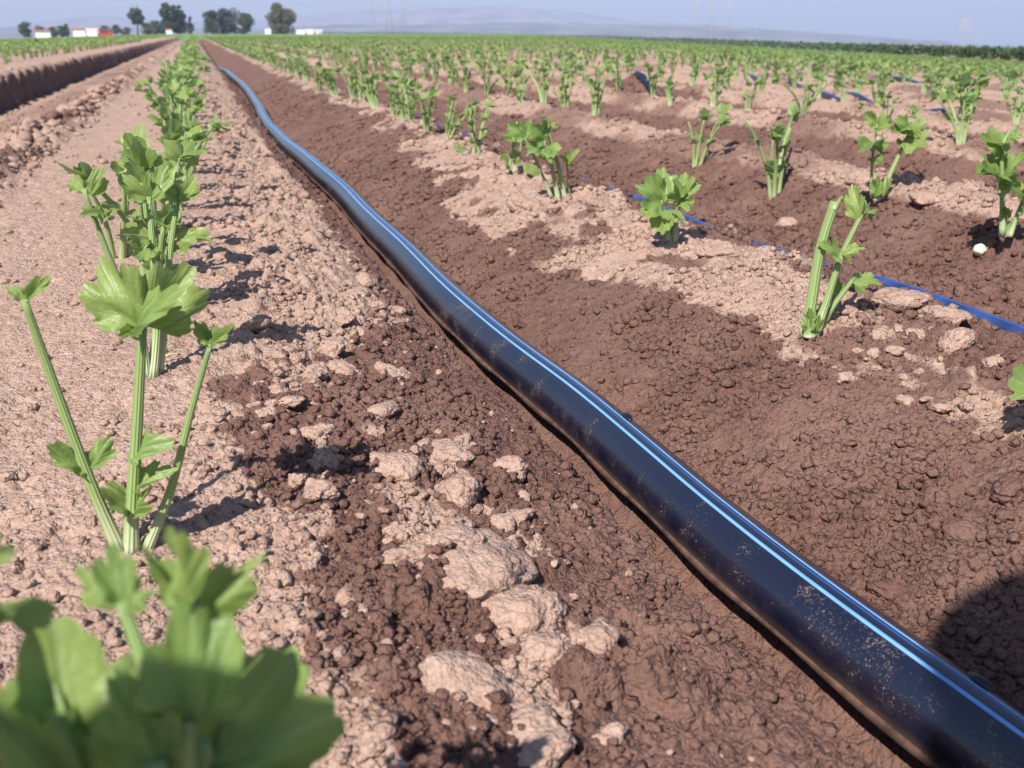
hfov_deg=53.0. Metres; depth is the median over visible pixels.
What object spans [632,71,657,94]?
drip tape
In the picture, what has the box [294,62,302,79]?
celery plant
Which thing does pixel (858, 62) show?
celery plant
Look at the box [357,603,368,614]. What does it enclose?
dirt clod
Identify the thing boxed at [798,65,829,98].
celery plant
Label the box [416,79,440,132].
celery plant
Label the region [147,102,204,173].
celery plant
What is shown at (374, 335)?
dirt clod
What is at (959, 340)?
dirt clod
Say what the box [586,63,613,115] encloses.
celery plant
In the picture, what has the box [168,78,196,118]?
celery plant
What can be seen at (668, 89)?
celery plant
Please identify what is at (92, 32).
shed
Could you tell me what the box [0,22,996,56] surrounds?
foothills
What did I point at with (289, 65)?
celery plant
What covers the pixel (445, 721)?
dirt clod
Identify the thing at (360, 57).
celery plant
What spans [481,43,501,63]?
celery plant
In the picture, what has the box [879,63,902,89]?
celery plant
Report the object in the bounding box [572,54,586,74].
celery plant
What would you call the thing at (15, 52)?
celery plant
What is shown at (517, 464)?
dirt clod
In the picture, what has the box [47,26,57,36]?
bush
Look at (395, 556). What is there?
dirt clod
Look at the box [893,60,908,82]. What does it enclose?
celery plant
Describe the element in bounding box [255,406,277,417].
dirt clod
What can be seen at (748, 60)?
celery plant
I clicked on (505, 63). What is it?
celery plant
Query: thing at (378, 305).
dirt clod
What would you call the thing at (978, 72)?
celery plant
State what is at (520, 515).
dirt clod
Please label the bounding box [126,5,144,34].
lone tree
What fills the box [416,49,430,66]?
celery plant
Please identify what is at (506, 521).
dirt clod
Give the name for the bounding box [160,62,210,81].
celery plant
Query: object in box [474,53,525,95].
celery plant
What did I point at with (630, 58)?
celery plant
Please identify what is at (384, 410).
dirt clod
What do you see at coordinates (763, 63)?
celery plant
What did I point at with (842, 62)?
celery plant
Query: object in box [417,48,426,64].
celery plant
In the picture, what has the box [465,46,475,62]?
celery plant
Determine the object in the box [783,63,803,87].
celery plant
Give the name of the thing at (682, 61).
celery plant
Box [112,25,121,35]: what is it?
bush
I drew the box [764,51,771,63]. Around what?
celery plant
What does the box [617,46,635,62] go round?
celery plant
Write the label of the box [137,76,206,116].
celery plant
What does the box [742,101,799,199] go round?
celery plant
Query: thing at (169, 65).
celery plant
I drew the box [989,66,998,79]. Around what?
celery plant
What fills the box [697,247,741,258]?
dirt clod
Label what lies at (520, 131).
celery plant
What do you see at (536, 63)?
celery plant
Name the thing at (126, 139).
celery plant
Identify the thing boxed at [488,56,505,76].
celery plant
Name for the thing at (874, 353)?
dirt clod
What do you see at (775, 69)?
celery plant
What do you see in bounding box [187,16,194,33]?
conical tree
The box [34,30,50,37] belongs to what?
shed
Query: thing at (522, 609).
dirt clod
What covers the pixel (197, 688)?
celery plant
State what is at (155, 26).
bush
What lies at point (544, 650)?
dirt clod
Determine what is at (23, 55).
celery plant
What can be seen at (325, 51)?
celery plant
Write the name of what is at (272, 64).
celery plant
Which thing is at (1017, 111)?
celery plant
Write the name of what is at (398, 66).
celery plant
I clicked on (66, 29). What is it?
bush
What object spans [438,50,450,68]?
celery plant
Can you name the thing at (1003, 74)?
celery plant
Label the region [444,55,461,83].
celery plant
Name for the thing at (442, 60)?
celery plant
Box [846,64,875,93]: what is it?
celery plant
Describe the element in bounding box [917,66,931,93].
celery plant
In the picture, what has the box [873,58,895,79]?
celery plant
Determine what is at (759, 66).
celery plant
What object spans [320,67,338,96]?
celery plant
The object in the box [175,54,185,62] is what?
celery plant
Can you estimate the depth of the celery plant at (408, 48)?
8.72 m
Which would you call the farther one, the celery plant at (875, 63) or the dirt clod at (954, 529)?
the celery plant at (875, 63)
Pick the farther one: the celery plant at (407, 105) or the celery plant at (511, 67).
the celery plant at (511, 67)
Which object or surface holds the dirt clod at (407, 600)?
on the ground
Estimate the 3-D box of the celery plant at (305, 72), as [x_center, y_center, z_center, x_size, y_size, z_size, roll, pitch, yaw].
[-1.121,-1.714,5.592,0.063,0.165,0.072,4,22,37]
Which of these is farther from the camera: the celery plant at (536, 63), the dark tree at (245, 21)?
the dark tree at (245, 21)
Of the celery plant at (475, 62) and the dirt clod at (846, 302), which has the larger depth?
the celery plant at (475, 62)
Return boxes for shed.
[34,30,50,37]
[72,28,84,36]
[86,29,98,35]
[165,29,171,33]
[265,29,270,33]
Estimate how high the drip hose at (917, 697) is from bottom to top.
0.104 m
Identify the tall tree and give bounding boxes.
[158,2,178,33]
[170,5,187,33]
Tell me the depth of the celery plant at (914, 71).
6.14 m
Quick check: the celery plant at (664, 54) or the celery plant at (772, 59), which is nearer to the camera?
the celery plant at (772, 59)
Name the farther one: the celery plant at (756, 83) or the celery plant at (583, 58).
the celery plant at (583, 58)
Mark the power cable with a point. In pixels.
(193, 5)
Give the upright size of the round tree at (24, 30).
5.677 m
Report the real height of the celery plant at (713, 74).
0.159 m
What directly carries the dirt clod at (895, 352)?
on the ground
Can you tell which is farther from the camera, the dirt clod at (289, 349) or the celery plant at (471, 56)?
the celery plant at (471, 56)
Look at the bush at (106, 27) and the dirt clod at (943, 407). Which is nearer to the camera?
the dirt clod at (943, 407)
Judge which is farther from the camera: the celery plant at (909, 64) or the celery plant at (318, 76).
the celery plant at (909, 64)
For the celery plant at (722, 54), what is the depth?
6.02 m
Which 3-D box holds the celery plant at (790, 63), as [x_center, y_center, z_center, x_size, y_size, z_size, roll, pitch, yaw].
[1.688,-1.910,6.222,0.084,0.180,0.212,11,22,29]
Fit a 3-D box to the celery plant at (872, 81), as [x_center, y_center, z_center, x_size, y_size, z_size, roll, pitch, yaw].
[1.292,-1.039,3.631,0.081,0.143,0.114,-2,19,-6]
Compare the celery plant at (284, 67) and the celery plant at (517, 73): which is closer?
the celery plant at (517, 73)
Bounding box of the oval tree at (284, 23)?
[265,2,296,33]
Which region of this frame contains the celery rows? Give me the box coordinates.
[0,34,1023,81]
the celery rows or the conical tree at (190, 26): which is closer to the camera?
the celery rows
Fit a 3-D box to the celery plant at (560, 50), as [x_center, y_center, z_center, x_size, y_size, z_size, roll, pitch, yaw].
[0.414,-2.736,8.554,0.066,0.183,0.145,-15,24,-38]
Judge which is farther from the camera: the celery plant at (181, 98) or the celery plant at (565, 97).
the celery plant at (565, 97)
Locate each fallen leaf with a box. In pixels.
[454,142,467,152]
[523,163,539,175]
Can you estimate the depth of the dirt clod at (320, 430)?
0.76 m
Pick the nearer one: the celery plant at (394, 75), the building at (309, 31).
the celery plant at (394, 75)
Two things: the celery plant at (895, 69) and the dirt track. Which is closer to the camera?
the celery plant at (895, 69)
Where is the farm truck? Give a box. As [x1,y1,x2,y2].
[97,29,112,35]
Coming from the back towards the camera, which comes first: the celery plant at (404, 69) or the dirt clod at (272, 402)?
the celery plant at (404, 69)
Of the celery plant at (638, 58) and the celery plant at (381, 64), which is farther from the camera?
the celery plant at (638, 58)
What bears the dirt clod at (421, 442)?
on the ground
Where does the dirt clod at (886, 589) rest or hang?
on the ground
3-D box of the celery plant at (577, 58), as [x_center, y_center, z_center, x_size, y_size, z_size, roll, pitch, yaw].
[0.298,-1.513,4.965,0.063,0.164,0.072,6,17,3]
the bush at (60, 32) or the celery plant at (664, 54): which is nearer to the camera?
the celery plant at (664, 54)
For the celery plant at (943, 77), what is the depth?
6.71 m
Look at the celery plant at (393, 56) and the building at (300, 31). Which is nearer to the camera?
the celery plant at (393, 56)
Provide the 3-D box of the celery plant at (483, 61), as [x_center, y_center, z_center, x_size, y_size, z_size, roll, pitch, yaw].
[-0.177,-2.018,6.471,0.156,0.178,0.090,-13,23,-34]
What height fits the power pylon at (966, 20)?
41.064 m
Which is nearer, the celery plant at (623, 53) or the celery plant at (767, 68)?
the celery plant at (767, 68)
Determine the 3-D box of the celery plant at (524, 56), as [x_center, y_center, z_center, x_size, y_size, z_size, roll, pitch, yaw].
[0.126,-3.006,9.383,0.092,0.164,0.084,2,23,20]
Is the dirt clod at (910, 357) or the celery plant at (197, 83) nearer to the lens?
the dirt clod at (910, 357)
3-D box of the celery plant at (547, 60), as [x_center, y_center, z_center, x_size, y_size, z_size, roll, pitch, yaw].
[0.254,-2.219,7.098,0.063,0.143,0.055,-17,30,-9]
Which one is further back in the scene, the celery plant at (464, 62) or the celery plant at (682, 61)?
the celery plant at (682, 61)
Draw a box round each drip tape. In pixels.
[240,51,1023,334]
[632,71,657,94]
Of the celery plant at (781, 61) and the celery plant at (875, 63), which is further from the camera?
the celery plant at (875, 63)
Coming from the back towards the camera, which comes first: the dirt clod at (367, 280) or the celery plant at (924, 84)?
the celery plant at (924, 84)
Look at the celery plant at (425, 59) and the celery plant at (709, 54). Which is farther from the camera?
the celery plant at (709, 54)
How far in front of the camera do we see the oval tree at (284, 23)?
357.93 m
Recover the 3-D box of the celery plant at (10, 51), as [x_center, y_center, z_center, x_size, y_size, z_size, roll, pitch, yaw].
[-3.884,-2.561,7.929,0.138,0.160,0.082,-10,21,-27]
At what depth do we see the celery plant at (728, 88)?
4.67 m
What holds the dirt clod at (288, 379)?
on the ground
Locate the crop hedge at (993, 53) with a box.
[318,32,1023,61]
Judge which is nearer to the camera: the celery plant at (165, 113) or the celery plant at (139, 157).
the celery plant at (139, 157)
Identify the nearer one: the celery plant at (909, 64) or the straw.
the straw
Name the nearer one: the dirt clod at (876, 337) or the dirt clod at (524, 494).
the dirt clod at (524, 494)
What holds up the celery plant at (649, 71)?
on the ground
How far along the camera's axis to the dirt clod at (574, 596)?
0.59 m
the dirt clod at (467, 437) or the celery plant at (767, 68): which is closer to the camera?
the dirt clod at (467, 437)
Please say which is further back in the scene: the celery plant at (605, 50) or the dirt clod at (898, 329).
the celery plant at (605, 50)
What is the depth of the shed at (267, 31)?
322.50 m
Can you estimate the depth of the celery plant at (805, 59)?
7.33 m
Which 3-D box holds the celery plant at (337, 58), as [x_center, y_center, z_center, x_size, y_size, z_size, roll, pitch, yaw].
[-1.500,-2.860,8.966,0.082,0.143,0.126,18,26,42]
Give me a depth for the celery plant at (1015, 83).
6.83 m
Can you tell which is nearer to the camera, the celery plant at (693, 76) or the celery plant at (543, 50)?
the celery plant at (693, 76)
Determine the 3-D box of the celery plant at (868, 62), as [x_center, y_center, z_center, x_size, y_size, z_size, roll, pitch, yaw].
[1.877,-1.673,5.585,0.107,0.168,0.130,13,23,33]
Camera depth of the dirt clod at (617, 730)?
0.46 m
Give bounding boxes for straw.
[165,353,179,358]
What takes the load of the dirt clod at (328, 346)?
on the ground
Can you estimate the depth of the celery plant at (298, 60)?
6.33 m
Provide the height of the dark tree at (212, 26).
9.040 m
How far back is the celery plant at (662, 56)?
6.84 m
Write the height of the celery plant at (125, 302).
0.170 m
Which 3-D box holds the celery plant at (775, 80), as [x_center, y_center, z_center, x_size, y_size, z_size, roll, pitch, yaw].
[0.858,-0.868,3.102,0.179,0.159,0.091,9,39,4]
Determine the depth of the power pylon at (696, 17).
1390.33 m
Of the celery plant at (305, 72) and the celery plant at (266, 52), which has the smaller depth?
the celery plant at (305, 72)
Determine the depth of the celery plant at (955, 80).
4.16 m
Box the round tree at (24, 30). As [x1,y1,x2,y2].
[17,21,31,36]
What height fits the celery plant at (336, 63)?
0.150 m
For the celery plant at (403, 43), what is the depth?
9.21 m
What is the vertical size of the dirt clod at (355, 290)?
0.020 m
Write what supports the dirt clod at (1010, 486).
on the ground
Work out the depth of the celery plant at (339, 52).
8.22 m
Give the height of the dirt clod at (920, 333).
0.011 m
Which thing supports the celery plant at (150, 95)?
on the ground
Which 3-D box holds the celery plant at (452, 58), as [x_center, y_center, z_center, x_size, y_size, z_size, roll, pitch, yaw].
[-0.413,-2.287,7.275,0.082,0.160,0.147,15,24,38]
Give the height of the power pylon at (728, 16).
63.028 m
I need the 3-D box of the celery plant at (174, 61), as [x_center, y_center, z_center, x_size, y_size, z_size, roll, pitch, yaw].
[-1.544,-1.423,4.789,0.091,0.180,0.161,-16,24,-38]
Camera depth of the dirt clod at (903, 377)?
0.83 m
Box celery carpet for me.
[20,34,1013,62]
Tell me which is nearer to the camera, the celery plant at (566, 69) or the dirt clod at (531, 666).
the dirt clod at (531, 666)
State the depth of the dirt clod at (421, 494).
0.68 m
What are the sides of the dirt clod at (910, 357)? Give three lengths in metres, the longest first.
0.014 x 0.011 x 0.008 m
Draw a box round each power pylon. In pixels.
[386,0,392,32]
[692,0,697,41]
[707,0,716,42]
[725,0,732,40]
[958,19,971,45]
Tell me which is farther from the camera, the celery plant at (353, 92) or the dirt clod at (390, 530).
the celery plant at (353, 92)
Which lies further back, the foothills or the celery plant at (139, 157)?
the foothills
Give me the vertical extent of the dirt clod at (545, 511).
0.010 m
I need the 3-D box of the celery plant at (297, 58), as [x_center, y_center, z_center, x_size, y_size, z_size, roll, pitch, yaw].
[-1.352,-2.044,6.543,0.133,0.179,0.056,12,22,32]
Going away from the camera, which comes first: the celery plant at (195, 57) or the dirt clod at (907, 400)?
the dirt clod at (907, 400)
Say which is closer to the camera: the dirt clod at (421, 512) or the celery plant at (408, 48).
the dirt clod at (421, 512)
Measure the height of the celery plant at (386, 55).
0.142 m
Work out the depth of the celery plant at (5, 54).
7.42 m
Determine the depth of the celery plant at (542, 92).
3.64 m
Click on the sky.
(994, 22)
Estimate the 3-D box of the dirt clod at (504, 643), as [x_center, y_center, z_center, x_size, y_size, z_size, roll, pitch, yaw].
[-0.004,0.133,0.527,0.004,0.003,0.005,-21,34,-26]
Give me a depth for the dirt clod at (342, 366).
0.93 m
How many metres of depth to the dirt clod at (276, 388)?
0.84 m
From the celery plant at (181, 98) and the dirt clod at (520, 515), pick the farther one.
the celery plant at (181, 98)
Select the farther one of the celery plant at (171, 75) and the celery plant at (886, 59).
the celery plant at (886, 59)
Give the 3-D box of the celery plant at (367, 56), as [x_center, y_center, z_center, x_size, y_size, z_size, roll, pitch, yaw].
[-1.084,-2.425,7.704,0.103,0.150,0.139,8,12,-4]
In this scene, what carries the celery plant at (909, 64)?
on the ground
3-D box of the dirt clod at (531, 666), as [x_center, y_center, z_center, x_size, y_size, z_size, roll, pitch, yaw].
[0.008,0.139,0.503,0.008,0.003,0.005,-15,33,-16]
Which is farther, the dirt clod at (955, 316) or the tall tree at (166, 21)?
the tall tree at (166, 21)
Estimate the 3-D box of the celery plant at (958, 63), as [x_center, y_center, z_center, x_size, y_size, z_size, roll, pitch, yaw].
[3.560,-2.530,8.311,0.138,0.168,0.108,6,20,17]
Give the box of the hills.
[0,6,1017,58]
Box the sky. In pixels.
[0,0,1023,46]
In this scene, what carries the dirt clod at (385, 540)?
on the ground
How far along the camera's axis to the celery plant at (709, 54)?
8.50 m
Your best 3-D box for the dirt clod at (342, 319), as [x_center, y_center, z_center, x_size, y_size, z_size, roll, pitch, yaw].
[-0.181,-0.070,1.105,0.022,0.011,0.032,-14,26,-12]
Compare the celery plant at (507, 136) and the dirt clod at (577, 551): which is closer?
the dirt clod at (577, 551)
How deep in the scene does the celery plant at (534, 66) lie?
5.60 m
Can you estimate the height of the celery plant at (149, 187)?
0.182 m
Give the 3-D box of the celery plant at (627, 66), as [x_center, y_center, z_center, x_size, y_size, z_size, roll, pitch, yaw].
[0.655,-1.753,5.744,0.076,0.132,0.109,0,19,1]
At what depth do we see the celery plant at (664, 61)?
5.33 m
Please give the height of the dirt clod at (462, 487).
0.024 m
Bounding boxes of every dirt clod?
[229,314,273,333]
[246,401,262,407]
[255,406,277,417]
[265,399,278,405]
[268,382,290,393]
[271,363,289,371]
[278,395,305,407]
[280,375,296,382]
[282,346,295,353]
[289,351,308,364]
[299,367,327,381]
[299,422,337,443]
[301,478,340,503]
[306,401,316,405]
[316,339,345,356]
[326,359,361,376]
[334,313,354,326]
[336,587,354,604]
[337,286,369,297]
[338,608,348,617]
[343,301,351,306]
[355,512,366,519]
[356,273,378,288]
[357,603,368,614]
[357,729,386,759]
[360,329,386,342]
[367,300,387,311]
[367,401,399,420]
[369,451,422,481]
[377,507,389,512]
[380,542,431,567]
[381,521,401,541]
[382,537,389,543]
[400,593,413,608]
[411,506,424,514]
[414,490,428,499]
[417,438,430,446]
[418,522,538,599]
[418,650,513,710]
[429,438,474,463]
[434,468,483,507]
[435,467,442,475]
[442,718,449,724]
[461,432,471,444]
[475,631,485,643]
[481,583,566,636]
[482,504,494,514]
[486,714,498,725]
[490,513,514,531]
[493,455,528,482]
[500,640,507,646]
[506,194,542,212]
[506,508,529,530]
[507,700,576,767]
[518,489,529,500]
[519,630,572,670]
[520,663,535,671]
[523,507,533,518]
[533,505,557,518]
[550,559,557,567]
[562,556,570,564]
[569,593,579,600]
[569,616,620,654]
[570,547,586,558]
[570,696,579,708]
[592,721,627,746]
[639,534,656,551]
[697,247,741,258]
[774,217,797,226]
[837,371,858,384]
[841,298,854,305]
[844,170,877,186]
[852,347,863,354]
[867,348,880,358]
[867,579,907,600]
[869,330,890,339]
[870,287,932,309]
[870,365,882,370]
[872,334,880,340]
[885,345,904,351]
[889,349,901,356]
[893,591,916,610]
[894,326,902,332]
[894,394,915,405]
[898,374,907,380]
[903,353,916,361]
[905,327,925,338]
[909,189,941,206]
[913,305,972,325]
[913,367,924,373]
[919,395,934,401]
[930,403,954,412]
[938,327,976,355]
[941,508,984,545]
[981,354,1004,366]
[990,476,1023,496]
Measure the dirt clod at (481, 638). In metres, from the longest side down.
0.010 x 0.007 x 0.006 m
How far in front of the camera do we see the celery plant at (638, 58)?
8.48 m
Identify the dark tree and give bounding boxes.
[201,10,220,33]
[216,7,239,33]
[234,12,255,33]
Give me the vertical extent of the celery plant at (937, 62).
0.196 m
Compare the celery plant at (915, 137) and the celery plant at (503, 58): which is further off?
the celery plant at (503, 58)
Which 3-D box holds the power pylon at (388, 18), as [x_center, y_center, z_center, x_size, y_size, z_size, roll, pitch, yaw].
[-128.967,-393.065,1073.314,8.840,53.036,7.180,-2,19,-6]
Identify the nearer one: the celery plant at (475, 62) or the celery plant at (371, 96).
the celery plant at (371, 96)
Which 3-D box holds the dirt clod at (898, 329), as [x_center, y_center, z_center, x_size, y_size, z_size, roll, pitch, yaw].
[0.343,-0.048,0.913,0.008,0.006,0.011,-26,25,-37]
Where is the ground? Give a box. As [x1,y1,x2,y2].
[0,34,1023,767]
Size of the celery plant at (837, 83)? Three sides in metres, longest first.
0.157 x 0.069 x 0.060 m
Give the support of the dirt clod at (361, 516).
on the ground
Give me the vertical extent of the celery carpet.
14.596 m
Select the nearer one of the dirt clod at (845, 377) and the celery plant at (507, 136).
the dirt clod at (845, 377)
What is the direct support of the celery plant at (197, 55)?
on the ground
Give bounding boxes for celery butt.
[973,243,987,255]
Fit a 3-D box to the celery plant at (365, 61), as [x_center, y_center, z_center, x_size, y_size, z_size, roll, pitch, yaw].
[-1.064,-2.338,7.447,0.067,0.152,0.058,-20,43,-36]
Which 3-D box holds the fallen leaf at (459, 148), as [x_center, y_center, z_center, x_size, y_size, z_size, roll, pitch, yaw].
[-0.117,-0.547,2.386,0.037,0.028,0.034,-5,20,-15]
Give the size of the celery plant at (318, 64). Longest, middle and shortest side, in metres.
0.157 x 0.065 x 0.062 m
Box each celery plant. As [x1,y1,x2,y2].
[0,41,17,61]
[0,42,16,60]
[0,46,8,62]
[0,525,344,767]
[5,255,234,553]
[11,45,17,59]
[17,43,29,59]
[58,139,198,242]
[66,165,214,377]
[92,125,183,259]
[114,102,236,201]
[116,118,209,227]
[118,136,187,275]
[134,71,191,107]
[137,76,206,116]
[137,86,204,120]
[144,64,189,103]
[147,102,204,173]
[154,71,187,88]
[159,51,207,72]
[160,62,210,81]
[160,70,209,115]
[164,53,201,67]
[165,62,195,89]
[165,90,188,136]
[166,58,193,81]
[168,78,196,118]
[169,59,188,70]
[173,51,204,80]
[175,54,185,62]
[176,59,190,83]
[177,77,206,123]
[178,116,229,175]
[184,53,202,79]
[193,55,211,75]
[252,44,275,63]
[261,46,269,61]
[264,51,277,68]
[264,54,276,69]
[273,56,287,71]
[282,57,288,73]
[284,52,294,73]
[286,52,309,76]
[291,49,306,70]
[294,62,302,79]
[299,53,312,81]
[307,60,339,81]
[314,61,323,90]
[315,69,339,93]
[316,45,326,60]
[316,61,331,81]
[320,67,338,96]
[325,47,332,60]
[331,60,359,99]
[332,46,337,60]
[332,48,342,61]
[337,45,351,62]
[337,50,347,63]
[342,51,351,67]
[347,48,361,63]
[347,68,380,99]
[350,62,379,108]
[353,67,379,104]
[357,50,364,66]
[360,51,368,66]
[362,50,371,66]
[371,48,379,70]
[374,53,391,71]
[378,70,408,115]
[379,70,416,119]
[381,55,393,72]
[383,53,388,71]
[391,49,398,61]
[391,75,418,121]
[393,42,405,59]
[395,59,405,72]
[398,51,417,76]
[406,46,416,62]
[406,55,415,77]
[410,47,421,63]
[412,51,432,80]
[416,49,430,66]
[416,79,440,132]
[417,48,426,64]
[430,50,441,81]
[436,43,447,67]
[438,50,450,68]
[442,92,479,141]
[443,51,462,64]
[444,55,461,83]
[449,61,459,86]
[456,50,466,59]
[459,57,472,92]
[464,96,494,153]
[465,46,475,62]
[469,48,485,71]
[470,50,496,75]
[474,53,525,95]
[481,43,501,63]
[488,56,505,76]
[489,50,500,66]
[494,51,523,77]
[495,64,520,94]
[500,47,508,67]
[500,122,521,172]
[502,62,528,103]
[507,117,579,199]
[513,56,557,103]
[514,53,527,78]
[522,46,528,61]
[527,53,552,80]
[529,44,549,61]
[531,60,546,79]
[541,63,586,107]
[542,51,549,67]
[544,52,552,70]
[554,45,568,63]
[557,52,571,66]
[561,52,569,70]
[561,54,575,83]
[568,54,580,85]
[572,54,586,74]
[577,44,590,61]
[577,59,589,87]
[586,45,597,67]
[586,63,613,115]
[596,55,615,75]
[598,50,611,66]
[604,44,608,59]
[609,54,625,89]
[611,49,624,63]
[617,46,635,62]
[623,59,635,76]
[626,46,634,70]
[634,45,646,64]
[635,167,701,243]
[643,61,658,96]
[656,43,664,60]
[657,54,663,66]
[657,58,666,82]
[658,68,674,105]
[661,50,670,65]
[667,49,683,72]
[680,54,688,67]
[686,54,707,85]
[686,102,733,169]
[688,47,697,62]
[692,49,707,74]
[702,66,733,106]
[704,56,730,85]
[708,49,715,65]
[713,49,727,73]
[718,61,731,90]
[722,49,743,80]
[737,55,753,80]
[740,76,764,109]
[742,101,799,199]
[745,50,750,68]
[746,52,765,67]
[748,51,759,74]
[758,65,770,93]
[759,56,770,72]
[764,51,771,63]
[768,62,794,81]
[770,73,831,115]
[771,53,780,72]
[771,55,785,77]
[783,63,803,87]
[784,56,806,73]
[787,53,802,79]
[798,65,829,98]
[799,184,881,337]
[801,52,808,72]
[806,52,817,75]
[810,56,826,76]
[810,57,826,81]
[825,55,833,74]
[831,59,850,80]
[832,65,844,93]
[834,64,856,102]
[844,56,853,77]
[845,60,870,88]
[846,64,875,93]
[852,61,865,82]
[857,90,902,128]
[857,104,929,200]
[864,70,894,106]
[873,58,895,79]
[873,60,891,69]
[873,67,887,90]
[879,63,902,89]
[893,59,903,74]
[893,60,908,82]
[903,59,917,77]
[907,67,916,85]
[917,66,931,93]
[922,60,954,100]
[925,73,990,144]
[929,58,945,87]
[934,61,945,83]
[941,57,950,82]
[943,74,961,89]
[944,62,961,74]
[951,69,961,102]
[954,67,984,116]
[956,65,974,88]
[972,60,997,87]
[975,125,1023,237]
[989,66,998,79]
[997,72,1020,93]
[999,71,1022,100]
[1002,77,1023,125]
[1008,72,1023,89]
[1008,364,1023,399]
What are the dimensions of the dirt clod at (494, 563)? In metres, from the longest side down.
0.087 x 0.081 x 0.032 m
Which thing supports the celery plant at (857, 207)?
on the ground
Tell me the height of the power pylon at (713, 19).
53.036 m
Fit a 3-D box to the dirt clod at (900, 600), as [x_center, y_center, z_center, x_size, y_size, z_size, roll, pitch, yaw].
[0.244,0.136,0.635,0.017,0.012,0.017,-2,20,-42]
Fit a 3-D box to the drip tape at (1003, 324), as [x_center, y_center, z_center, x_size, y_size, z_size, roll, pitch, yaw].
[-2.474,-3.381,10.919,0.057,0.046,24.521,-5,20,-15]
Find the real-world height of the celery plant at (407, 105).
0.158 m
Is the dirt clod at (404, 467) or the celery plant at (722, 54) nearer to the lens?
the dirt clod at (404, 467)
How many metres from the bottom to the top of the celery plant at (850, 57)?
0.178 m
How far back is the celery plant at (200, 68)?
5.19 m
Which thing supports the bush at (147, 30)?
on the ground
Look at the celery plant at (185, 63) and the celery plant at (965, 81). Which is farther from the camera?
the celery plant at (185, 63)
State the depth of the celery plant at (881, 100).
2.79 m
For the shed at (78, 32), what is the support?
on the ground
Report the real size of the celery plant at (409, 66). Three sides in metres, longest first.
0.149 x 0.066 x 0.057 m
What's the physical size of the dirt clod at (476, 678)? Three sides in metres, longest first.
0.049 x 0.042 x 0.022 m
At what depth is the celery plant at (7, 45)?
7.66 m
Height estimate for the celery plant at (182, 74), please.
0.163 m
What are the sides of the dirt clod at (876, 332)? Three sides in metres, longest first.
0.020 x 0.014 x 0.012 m
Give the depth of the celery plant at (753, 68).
6.70 m
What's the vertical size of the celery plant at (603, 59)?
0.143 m
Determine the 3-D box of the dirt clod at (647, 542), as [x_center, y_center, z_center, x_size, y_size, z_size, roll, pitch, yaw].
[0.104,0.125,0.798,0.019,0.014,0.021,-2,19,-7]
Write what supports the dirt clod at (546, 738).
on the ground
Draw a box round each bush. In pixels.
[34,25,44,33]
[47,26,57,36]
[55,26,66,36]
[62,24,69,36]
[98,25,109,32]
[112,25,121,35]
[119,27,131,34]
[140,23,151,34]
[149,20,160,33]
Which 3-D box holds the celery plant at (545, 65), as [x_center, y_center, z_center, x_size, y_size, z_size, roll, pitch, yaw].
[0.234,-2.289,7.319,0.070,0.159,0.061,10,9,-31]
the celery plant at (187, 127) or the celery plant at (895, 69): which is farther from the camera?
the celery plant at (895, 69)
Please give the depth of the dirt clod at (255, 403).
0.81 m
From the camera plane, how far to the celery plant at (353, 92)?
4.19 m
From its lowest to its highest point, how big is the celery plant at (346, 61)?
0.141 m
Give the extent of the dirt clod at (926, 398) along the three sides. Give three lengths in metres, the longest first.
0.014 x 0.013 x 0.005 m
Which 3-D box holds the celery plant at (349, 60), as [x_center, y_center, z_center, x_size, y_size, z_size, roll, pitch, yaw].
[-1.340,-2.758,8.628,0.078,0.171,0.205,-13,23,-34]
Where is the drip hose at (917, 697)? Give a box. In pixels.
[219,67,1023,767]
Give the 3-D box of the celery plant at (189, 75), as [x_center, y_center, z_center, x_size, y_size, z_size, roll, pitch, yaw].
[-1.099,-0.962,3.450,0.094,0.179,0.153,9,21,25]
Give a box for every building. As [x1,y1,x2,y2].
[296,30,304,33]
[305,29,312,33]
[314,30,322,33]
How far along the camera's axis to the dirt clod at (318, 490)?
0.65 m
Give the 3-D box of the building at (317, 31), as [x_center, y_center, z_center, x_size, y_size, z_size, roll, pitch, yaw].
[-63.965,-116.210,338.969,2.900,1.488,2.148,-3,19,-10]
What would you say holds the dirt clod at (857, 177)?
on the ground
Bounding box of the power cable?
[101,0,351,6]
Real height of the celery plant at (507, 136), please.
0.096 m
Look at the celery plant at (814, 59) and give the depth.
6.03 m
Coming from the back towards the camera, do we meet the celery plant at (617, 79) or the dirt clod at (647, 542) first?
the celery plant at (617, 79)
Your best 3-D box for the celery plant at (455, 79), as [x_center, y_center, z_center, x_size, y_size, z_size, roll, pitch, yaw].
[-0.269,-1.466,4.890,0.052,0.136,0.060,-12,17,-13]
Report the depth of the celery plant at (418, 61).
8.58 m
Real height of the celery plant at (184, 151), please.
0.175 m
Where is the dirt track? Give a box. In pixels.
[631,39,1023,60]
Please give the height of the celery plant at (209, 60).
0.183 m
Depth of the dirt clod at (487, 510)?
0.68 m
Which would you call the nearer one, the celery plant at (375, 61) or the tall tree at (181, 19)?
the celery plant at (375, 61)
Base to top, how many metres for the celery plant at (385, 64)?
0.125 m
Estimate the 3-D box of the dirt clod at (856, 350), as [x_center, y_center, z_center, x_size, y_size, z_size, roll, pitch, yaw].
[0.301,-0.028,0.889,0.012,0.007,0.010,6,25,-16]
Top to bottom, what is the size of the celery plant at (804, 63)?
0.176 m

